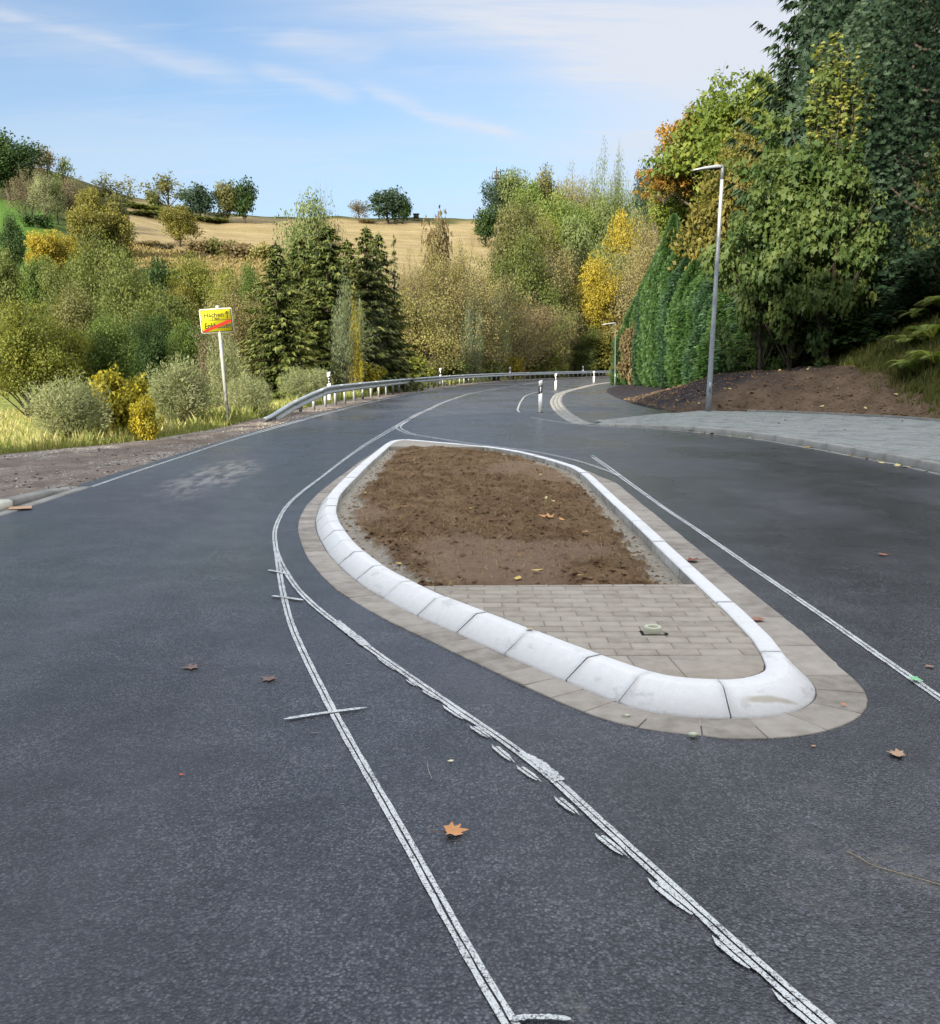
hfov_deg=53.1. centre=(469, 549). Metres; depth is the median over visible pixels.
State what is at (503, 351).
willow tree
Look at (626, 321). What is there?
thuja tree
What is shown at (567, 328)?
broadleaf tree
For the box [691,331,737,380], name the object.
conifer shrub
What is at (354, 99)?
sky
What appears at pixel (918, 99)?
conifer
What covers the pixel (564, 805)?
paint dash
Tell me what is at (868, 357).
grass
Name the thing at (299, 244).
spruce
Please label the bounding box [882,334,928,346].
fern
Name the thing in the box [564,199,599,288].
broadleaf tree
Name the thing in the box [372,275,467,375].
broadleaf tree
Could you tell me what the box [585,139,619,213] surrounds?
sparse tree
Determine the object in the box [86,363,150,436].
shrub
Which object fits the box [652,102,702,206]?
ash tree
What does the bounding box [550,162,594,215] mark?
sparse tree
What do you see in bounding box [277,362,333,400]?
shrub
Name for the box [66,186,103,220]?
broadleaf tree
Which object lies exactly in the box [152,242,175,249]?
shrub
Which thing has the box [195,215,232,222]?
shrub
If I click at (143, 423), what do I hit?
shrub
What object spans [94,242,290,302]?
grass
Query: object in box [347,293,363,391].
young tree
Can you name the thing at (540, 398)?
marker post
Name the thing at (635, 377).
thuja tree
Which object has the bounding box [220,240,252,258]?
shrub
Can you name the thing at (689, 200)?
ash tree
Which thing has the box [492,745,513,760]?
paint dash
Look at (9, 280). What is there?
broadleaf tree
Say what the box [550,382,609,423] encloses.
channel
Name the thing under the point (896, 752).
fallen leaf
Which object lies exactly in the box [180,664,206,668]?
fallen leaf
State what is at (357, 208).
broadleaf tree
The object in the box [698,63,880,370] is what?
maple tree
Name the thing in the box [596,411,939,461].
sidewalk
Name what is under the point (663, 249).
thuja tree
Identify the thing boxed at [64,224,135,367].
broadleaf tree
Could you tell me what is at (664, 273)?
thuja tree
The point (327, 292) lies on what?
spruce
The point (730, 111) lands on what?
ash tree
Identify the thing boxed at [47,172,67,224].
orchard tree
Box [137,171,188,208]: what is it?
broadleaf tree
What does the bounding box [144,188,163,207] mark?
shrub
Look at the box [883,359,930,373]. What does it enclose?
fern
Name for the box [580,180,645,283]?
broadleaf tree
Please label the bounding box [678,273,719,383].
thuja tree
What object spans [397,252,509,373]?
broadleaf tree
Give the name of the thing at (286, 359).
spruce
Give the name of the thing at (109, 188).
broadleaf tree
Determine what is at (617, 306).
broadleaf tree
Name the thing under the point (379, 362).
willow tree
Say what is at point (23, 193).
orchard tree
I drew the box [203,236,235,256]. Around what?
shrub
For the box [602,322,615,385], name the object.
street lamp
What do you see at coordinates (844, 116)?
maple tree
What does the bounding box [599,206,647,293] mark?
broadleaf tree
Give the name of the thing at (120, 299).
broadleaf tree
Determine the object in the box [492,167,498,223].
telecom mast
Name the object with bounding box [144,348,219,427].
shrub
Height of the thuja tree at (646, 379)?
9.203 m
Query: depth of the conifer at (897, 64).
42.95 m
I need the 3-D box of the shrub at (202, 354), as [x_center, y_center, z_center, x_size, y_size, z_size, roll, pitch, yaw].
[-13.263,-9.662,48.994,2.857,5.204,3.070,0,11,0]
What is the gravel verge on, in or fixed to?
on the ground at (254, 230)
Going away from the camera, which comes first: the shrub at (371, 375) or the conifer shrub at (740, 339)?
the conifer shrub at (740, 339)
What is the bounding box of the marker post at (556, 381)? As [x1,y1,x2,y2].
[555,373,556,389]
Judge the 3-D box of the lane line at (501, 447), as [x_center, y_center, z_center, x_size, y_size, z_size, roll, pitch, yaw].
[-0.212,-2.247,19.268,1.195,0.001,13.670,-3,12,-17]
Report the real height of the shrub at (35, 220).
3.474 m
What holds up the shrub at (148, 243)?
on the ground at (254, 230)
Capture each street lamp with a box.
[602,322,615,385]
[692,164,723,411]
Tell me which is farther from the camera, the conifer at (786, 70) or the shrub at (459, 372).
the shrub at (459, 372)
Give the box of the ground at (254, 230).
[0,165,930,422]
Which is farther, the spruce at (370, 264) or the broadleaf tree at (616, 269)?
the broadleaf tree at (616, 269)
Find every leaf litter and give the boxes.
[615,425,927,470]
[664,349,938,413]
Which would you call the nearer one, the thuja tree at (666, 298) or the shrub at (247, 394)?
the shrub at (247, 394)
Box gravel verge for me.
[0,376,604,498]
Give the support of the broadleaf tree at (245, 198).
on the ground at (254, 230)
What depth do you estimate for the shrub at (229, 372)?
32.24 m
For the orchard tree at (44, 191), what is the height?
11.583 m
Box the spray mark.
[591,455,922,680]
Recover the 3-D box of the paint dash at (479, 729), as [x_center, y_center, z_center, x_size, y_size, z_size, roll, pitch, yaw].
[0.045,0.757,3.908,0.034,0.001,0.184,-6,13,-29]
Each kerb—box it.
[0,486,90,516]
[596,423,939,474]
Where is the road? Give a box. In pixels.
[0,376,939,1023]
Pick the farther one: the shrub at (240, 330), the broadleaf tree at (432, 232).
the broadleaf tree at (432, 232)
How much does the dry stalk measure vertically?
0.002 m
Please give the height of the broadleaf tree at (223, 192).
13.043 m
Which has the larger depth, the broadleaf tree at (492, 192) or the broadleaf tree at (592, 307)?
the broadleaf tree at (492, 192)
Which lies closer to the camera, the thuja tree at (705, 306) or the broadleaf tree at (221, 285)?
the thuja tree at (705, 306)
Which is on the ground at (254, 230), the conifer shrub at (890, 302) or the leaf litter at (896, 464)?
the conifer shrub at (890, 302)
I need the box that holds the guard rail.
[264,371,609,421]
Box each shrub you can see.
[18,211,53,227]
[19,370,115,441]
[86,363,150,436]
[122,202,155,208]
[127,209,163,215]
[127,393,164,440]
[134,240,161,246]
[137,206,170,211]
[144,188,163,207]
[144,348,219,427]
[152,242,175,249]
[182,237,217,253]
[191,321,243,407]
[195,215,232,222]
[199,268,274,379]
[202,333,252,410]
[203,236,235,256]
[218,370,274,417]
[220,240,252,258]
[243,241,271,260]
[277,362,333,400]
[331,358,386,391]
[358,218,375,222]
[397,350,436,377]
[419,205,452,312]
[431,357,474,380]
[466,358,503,380]
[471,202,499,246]
[502,354,525,379]
[527,350,568,378]
[583,333,614,375]
[616,322,636,385]
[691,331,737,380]
[713,318,740,374]
[717,329,786,372]
[731,299,771,371]
[766,316,843,366]
[770,344,812,366]
[794,305,907,349]
[796,329,853,356]
[856,268,933,330]
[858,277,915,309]
[867,246,939,322]
[906,137,939,298]
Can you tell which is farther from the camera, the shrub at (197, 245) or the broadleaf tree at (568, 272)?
the shrub at (197, 245)
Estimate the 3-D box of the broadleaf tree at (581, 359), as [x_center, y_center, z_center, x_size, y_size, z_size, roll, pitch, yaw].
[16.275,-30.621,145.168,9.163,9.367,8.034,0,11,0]
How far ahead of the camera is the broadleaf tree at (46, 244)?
132.88 m
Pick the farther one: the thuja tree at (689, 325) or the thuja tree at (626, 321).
the thuja tree at (626, 321)
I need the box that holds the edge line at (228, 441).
[91,389,438,486]
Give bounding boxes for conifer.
[699,0,939,308]
[783,0,939,271]
[786,0,939,226]
[826,0,939,300]
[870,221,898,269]
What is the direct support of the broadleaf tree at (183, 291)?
on the ground at (254, 230)
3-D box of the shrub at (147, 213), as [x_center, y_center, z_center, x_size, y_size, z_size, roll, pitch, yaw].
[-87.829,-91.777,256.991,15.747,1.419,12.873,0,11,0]
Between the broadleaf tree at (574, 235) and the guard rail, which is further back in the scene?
the broadleaf tree at (574, 235)
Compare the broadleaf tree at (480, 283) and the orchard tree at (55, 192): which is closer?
the broadleaf tree at (480, 283)
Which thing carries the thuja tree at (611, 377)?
on the ground at (254, 230)
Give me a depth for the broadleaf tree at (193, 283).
93.78 m
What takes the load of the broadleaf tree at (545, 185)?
on the ground at (254, 230)
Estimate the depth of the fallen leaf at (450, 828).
3.08 m
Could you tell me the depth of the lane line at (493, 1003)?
3.08 m
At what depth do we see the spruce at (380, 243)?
55.93 m
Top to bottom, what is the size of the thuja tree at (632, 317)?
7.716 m
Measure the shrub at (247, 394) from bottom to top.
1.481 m
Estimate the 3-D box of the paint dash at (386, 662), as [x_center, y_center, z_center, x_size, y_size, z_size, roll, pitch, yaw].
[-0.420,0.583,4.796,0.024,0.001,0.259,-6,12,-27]
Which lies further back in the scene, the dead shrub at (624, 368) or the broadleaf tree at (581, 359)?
the broadleaf tree at (581, 359)
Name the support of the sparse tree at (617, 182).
on the ground at (254, 230)
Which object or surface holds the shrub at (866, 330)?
on the ground at (254, 230)
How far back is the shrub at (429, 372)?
67.27 m
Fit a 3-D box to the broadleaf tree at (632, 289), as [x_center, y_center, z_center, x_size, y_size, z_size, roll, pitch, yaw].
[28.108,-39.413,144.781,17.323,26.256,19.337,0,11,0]
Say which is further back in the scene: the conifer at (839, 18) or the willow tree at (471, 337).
the willow tree at (471, 337)
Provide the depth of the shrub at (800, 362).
34.63 m
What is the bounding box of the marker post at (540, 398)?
[537,380,542,412]
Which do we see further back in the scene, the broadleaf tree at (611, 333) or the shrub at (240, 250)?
the shrub at (240, 250)
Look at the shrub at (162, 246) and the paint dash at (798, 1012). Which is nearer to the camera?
the paint dash at (798, 1012)
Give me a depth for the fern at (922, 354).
26.50 m
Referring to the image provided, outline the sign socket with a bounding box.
[640,624,668,634]
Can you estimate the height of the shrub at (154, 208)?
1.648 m
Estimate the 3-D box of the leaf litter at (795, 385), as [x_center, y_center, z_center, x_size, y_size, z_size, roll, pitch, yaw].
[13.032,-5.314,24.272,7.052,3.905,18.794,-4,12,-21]
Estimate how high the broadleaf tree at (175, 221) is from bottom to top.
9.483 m
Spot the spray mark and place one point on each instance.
(915, 678)
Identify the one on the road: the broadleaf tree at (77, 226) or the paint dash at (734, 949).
the paint dash at (734, 949)
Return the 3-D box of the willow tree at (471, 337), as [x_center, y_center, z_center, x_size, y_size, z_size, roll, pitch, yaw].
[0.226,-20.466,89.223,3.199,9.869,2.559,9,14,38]
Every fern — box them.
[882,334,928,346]
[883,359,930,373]
[889,308,930,320]
[900,324,939,338]
[903,350,939,364]
[915,296,939,307]
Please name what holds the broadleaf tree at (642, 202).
on the ground at (254, 230)
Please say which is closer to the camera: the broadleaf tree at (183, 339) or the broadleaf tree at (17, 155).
the broadleaf tree at (183, 339)
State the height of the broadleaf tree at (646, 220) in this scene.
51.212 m
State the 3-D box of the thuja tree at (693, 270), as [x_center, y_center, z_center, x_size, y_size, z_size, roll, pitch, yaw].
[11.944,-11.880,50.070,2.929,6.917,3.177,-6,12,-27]
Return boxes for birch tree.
[665,184,744,272]
[682,108,785,257]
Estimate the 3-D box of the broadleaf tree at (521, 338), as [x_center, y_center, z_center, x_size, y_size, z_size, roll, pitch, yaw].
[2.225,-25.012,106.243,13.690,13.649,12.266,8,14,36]
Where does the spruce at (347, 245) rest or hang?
on the ground at (254, 230)
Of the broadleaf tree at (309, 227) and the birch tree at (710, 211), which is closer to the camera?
the birch tree at (710, 211)
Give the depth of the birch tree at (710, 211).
49.16 m
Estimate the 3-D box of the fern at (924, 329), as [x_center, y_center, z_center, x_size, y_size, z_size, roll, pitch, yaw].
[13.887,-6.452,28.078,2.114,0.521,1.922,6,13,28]
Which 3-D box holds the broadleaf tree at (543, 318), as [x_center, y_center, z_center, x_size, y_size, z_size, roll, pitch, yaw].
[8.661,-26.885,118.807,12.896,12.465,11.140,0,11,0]
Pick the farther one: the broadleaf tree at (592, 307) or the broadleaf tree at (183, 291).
the broadleaf tree at (592, 307)
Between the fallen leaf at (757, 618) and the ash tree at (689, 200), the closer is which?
the fallen leaf at (757, 618)
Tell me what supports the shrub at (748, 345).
on the ground at (254, 230)
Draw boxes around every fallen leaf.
[9,506,31,508]
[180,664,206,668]
[261,675,276,680]
[430,822,468,835]
[538,513,553,516]
[752,617,764,619]
[887,749,907,756]
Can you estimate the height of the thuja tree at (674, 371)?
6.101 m
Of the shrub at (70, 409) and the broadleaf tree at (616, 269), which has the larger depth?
the broadleaf tree at (616, 269)
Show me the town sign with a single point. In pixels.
(218, 320)
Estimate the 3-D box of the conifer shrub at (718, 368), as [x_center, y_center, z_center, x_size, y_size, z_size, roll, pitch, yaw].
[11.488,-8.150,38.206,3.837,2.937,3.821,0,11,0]
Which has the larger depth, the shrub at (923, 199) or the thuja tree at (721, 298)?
the thuja tree at (721, 298)
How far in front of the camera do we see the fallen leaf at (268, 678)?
4.57 m
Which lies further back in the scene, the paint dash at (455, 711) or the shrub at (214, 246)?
the shrub at (214, 246)
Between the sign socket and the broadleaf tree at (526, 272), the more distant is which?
the broadleaf tree at (526, 272)
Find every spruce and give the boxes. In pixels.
[216,241,338,401]
[258,234,346,396]
[270,223,393,396]
[317,238,398,389]
[334,225,424,392]
[363,232,425,390]
[386,235,410,373]
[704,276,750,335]
[769,44,791,170]
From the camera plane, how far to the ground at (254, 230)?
247.84 m
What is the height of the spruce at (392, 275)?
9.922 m
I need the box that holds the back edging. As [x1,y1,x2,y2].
[747,410,939,420]
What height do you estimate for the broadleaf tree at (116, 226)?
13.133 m
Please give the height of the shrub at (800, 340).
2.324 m
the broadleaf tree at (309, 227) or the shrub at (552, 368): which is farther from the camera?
the shrub at (552, 368)
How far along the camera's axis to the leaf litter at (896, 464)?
15.84 m
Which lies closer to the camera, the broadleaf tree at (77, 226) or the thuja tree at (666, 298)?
the thuja tree at (666, 298)
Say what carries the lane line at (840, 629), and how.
on the road
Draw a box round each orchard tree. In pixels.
[0,165,49,216]
[26,169,62,221]
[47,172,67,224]
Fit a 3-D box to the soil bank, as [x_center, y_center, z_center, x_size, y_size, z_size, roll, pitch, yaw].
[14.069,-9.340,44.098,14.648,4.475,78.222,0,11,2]
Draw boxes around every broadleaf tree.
[0,127,50,200]
[0,210,30,271]
[0,247,33,325]
[0,294,87,419]
[16,254,56,331]
[23,229,67,276]
[34,277,111,391]
[35,254,86,321]
[38,319,95,392]
[52,235,83,272]
[58,175,84,218]
[63,202,110,261]
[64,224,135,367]
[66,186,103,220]
[78,306,140,406]
[90,171,141,207]
[92,244,160,385]
[94,199,139,263]
[98,192,138,241]
[118,308,175,404]
[123,280,198,362]
[135,255,185,294]
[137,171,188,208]
[154,203,204,246]
[162,279,200,330]
[164,248,216,328]
[165,316,214,403]
[176,181,218,220]
[196,263,250,345]
[211,179,237,222]
[227,175,258,222]
[233,261,273,377]
[269,186,335,326]
[309,185,345,270]
[347,198,370,222]
[361,185,408,223]
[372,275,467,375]
[385,251,434,365]
[397,195,413,223]
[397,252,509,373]
[409,225,474,366]
[446,235,517,372]
[462,270,549,380]
[475,192,555,304]
[479,169,509,234]
[489,225,570,370]
[494,165,530,229]
[501,286,587,378]
[512,179,547,228]
[512,228,583,371]
[529,208,567,279]
[533,162,563,211]
[535,188,573,257]
[537,300,579,364]
[539,266,588,377]
[557,213,600,309]
[562,322,600,376]
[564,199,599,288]
[568,188,610,233]
[569,249,622,368]
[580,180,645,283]
[581,245,639,306]
[588,224,654,310]
[590,314,622,375]
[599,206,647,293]
[602,217,661,338]
[607,292,631,323]
[611,191,661,257]
[626,155,651,238]
[636,173,663,244]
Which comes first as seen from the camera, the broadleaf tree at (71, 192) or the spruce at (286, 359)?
the spruce at (286, 359)
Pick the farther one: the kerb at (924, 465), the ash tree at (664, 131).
the ash tree at (664, 131)
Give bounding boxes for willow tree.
[327,265,373,384]
[359,300,396,387]
[458,284,485,378]
[484,284,511,380]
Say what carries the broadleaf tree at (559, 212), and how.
on the ground at (254, 230)
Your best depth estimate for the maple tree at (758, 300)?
32.23 m
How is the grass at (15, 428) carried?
on the ground at (254, 230)
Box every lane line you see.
[272,377,600,1023]
[274,550,836,1023]
[396,421,620,475]
[590,456,939,700]
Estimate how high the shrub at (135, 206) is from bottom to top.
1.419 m
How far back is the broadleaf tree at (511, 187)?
250.91 m
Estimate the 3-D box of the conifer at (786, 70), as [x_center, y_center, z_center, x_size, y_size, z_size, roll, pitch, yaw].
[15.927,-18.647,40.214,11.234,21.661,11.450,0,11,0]
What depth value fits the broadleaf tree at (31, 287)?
109.82 m
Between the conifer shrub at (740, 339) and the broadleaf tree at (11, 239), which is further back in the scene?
the broadleaf tree at (11, 239)
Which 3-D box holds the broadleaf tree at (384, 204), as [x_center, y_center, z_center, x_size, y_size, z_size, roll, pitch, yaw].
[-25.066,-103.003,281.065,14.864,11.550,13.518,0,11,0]
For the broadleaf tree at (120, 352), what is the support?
on the ground at (254, 230)
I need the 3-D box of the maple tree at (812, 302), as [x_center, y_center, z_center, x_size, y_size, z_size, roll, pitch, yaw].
[11.987,-9.773,31.094,3.519,8.023,3.994,8,14,35]
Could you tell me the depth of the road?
3.47 m
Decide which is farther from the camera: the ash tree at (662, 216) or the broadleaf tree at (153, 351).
the ash tree at (662, 216)
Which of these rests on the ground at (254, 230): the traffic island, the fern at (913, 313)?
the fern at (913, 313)
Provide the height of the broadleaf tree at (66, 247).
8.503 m
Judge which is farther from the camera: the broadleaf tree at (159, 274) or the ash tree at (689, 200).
the broadleaf tree at (159, 274)
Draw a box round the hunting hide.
[413,213,419,220]
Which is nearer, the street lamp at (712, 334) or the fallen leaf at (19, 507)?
the fallen leaf at (19, 507)
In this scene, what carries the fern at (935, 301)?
on the ground at (254, 230)
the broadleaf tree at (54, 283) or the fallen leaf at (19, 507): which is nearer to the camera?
the fallen leaf at (19, 507)
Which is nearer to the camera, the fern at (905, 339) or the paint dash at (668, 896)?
the paint dash at (668, 896)
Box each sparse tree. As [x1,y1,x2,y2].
[23,144,46,182]
[36,145,55,182]
[45,154,76,192]
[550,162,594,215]
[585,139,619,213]
[609,136,630,209]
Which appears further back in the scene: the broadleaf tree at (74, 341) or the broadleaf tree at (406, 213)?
the broadleaf tree at (406, 213)
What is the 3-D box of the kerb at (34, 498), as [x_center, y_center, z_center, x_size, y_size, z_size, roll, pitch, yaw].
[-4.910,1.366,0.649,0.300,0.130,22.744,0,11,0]
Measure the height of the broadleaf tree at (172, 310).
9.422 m
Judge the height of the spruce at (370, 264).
9.922 m
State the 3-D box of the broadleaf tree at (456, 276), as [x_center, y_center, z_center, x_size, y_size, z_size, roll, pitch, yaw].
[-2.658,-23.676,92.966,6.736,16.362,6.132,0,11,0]
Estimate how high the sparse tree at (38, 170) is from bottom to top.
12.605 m
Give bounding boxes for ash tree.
[632,163,695,205]
[639,65,745,205]
[643,125,695,234]
[645,188,694,240]
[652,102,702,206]
[686,65,782,184]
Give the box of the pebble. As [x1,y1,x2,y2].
[687,732,699,736]
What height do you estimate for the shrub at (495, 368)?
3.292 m
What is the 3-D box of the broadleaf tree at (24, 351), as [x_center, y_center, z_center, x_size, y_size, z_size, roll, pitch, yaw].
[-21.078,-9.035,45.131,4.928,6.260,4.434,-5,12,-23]
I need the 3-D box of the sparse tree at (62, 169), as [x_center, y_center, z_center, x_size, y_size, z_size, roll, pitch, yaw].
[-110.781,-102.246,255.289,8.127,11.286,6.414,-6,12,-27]
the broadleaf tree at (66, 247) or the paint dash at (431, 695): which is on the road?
the paint dash at (431, 695)
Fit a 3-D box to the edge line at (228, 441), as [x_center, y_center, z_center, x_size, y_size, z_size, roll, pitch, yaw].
[-3.845,-5.523,36.013,1.039,0.001,49.336,1,11,3]
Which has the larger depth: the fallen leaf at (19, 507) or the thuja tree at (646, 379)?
the thuja tree at (646, 379)
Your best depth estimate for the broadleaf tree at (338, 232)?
82.14 m
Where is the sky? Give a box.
[0,0,936,218]
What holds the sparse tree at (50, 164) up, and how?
on the ground at (254, 230)
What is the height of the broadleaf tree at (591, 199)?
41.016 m
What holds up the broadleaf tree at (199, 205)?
on the ground at (254, 230)
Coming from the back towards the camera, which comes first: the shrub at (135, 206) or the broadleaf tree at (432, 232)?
the shrub at (135, 206)
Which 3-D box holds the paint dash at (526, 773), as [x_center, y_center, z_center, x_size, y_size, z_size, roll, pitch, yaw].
[0.220,0.835,3.511,0.033,0.001,0.170,-6,13,-28]
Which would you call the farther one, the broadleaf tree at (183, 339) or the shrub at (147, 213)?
the shrub at (147, 213)
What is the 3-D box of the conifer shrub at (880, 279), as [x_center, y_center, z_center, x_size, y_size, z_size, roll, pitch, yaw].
[14.856,-8.543,32.415,3.966,2.400,4.289,0,11,0]
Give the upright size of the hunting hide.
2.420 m
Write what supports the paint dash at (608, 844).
on the road
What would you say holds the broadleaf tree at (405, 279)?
on the ground at (254, 230)
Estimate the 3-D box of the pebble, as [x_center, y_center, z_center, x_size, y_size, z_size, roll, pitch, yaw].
[0.918,0.758,3.865,0.050,0.018,0.031,0,11,0]
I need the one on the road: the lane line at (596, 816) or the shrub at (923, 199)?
the lane line at (596, 816)
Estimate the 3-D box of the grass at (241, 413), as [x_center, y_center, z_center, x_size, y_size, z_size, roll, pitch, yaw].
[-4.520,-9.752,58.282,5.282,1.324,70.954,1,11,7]
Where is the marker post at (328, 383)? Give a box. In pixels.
[327,372,330,399]
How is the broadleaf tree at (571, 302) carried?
on the ground at (254, 230)
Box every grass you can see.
[0,387,394,452]
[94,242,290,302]
[161,377,490,426]
[802,305,939,418]
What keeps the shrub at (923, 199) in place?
on the ground at (254, 230)
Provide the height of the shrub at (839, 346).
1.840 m
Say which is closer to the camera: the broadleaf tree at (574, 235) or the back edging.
the back edging
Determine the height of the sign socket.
0.060 m
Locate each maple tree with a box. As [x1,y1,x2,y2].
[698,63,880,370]
[712,153,800,374]
[770,140,893,366]
[802,30,875,363]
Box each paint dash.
[377,657,396,669]
[423,690,440,699]
[443,705,466,719]
[469,725,490,737]
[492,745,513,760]
[517,766,541,781]
[554,796,578,813]
[595,833,626,855]
[647,877,699,917]
[712,935,757,971]
[772,989,821,1023]
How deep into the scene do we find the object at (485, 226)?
249.51 m
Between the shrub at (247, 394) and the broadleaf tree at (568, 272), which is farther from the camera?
the broadleaf tree at (568, 272)
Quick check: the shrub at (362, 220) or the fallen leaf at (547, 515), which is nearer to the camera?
the fallen leaf at (547, 515)
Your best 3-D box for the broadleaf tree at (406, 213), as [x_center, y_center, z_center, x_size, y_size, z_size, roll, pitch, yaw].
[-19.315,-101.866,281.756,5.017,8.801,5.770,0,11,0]
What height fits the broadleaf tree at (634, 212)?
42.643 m
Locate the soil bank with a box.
[607,338,939,418]
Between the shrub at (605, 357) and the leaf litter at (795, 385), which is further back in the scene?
the shrub at (605, 357)
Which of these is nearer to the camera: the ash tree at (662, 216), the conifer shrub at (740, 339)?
the conifer shrub at (740, 339)
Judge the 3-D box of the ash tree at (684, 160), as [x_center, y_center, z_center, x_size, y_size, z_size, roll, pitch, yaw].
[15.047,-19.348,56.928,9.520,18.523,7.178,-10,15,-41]
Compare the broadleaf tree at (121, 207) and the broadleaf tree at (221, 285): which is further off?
the broadleaf tree at (121, 207)
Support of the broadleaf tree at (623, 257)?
on the ground at (254, 230)
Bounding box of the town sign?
[199,306,233,425]
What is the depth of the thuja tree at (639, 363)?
60.38 m
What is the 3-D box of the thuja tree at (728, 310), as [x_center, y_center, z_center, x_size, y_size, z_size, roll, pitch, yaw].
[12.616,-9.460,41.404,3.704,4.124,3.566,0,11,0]
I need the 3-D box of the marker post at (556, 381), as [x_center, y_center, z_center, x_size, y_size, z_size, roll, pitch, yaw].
[5.350,-10.476,58.680,0.189,1.025,0.160,1,11,3]
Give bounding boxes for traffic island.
[298,439,867,738]
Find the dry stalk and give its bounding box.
[847,851,939,884]
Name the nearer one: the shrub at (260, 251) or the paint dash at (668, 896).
the paint dash at (668, 896)
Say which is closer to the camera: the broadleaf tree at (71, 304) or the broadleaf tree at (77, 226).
the broadleaf tree at (71, 304)
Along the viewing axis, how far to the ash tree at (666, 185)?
56.71 m
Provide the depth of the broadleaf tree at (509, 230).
156.29 m
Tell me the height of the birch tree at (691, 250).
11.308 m
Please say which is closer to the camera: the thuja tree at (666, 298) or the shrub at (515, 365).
the thuja tree at (666, 298)
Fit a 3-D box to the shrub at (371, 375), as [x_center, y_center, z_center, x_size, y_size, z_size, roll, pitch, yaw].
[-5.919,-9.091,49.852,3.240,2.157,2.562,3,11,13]
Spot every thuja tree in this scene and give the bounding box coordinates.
[609,328,623,384]
[617,296,635,384]
[629,287,641,384]
[630,271,647,385]
[635,260,652,385]
[640,244,670,386]
[644,213,683,386]
[651,257,690,388]
[652,235,689,387]
[663,259,703,386]
[664,272,702,385]
[674,268,711,383]
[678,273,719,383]
[693,291,736,374]
[700,283,735,341]
[725,306,742,325]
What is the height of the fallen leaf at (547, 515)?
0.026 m
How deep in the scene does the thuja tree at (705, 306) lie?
44.12 m
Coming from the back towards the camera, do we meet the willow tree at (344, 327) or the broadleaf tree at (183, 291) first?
the broadleaf tree at (183, 291)
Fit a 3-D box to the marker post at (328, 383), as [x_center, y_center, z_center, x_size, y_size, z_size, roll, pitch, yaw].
[-5.314,-6.171,35.475,0.182,1.075,0.160,0,11,0]
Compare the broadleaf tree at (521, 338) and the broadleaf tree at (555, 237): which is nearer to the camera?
the broadleaf tree at (521, 338)
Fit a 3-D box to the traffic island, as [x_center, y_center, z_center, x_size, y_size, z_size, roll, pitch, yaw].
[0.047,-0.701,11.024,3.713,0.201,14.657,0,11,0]
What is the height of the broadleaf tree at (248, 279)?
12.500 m

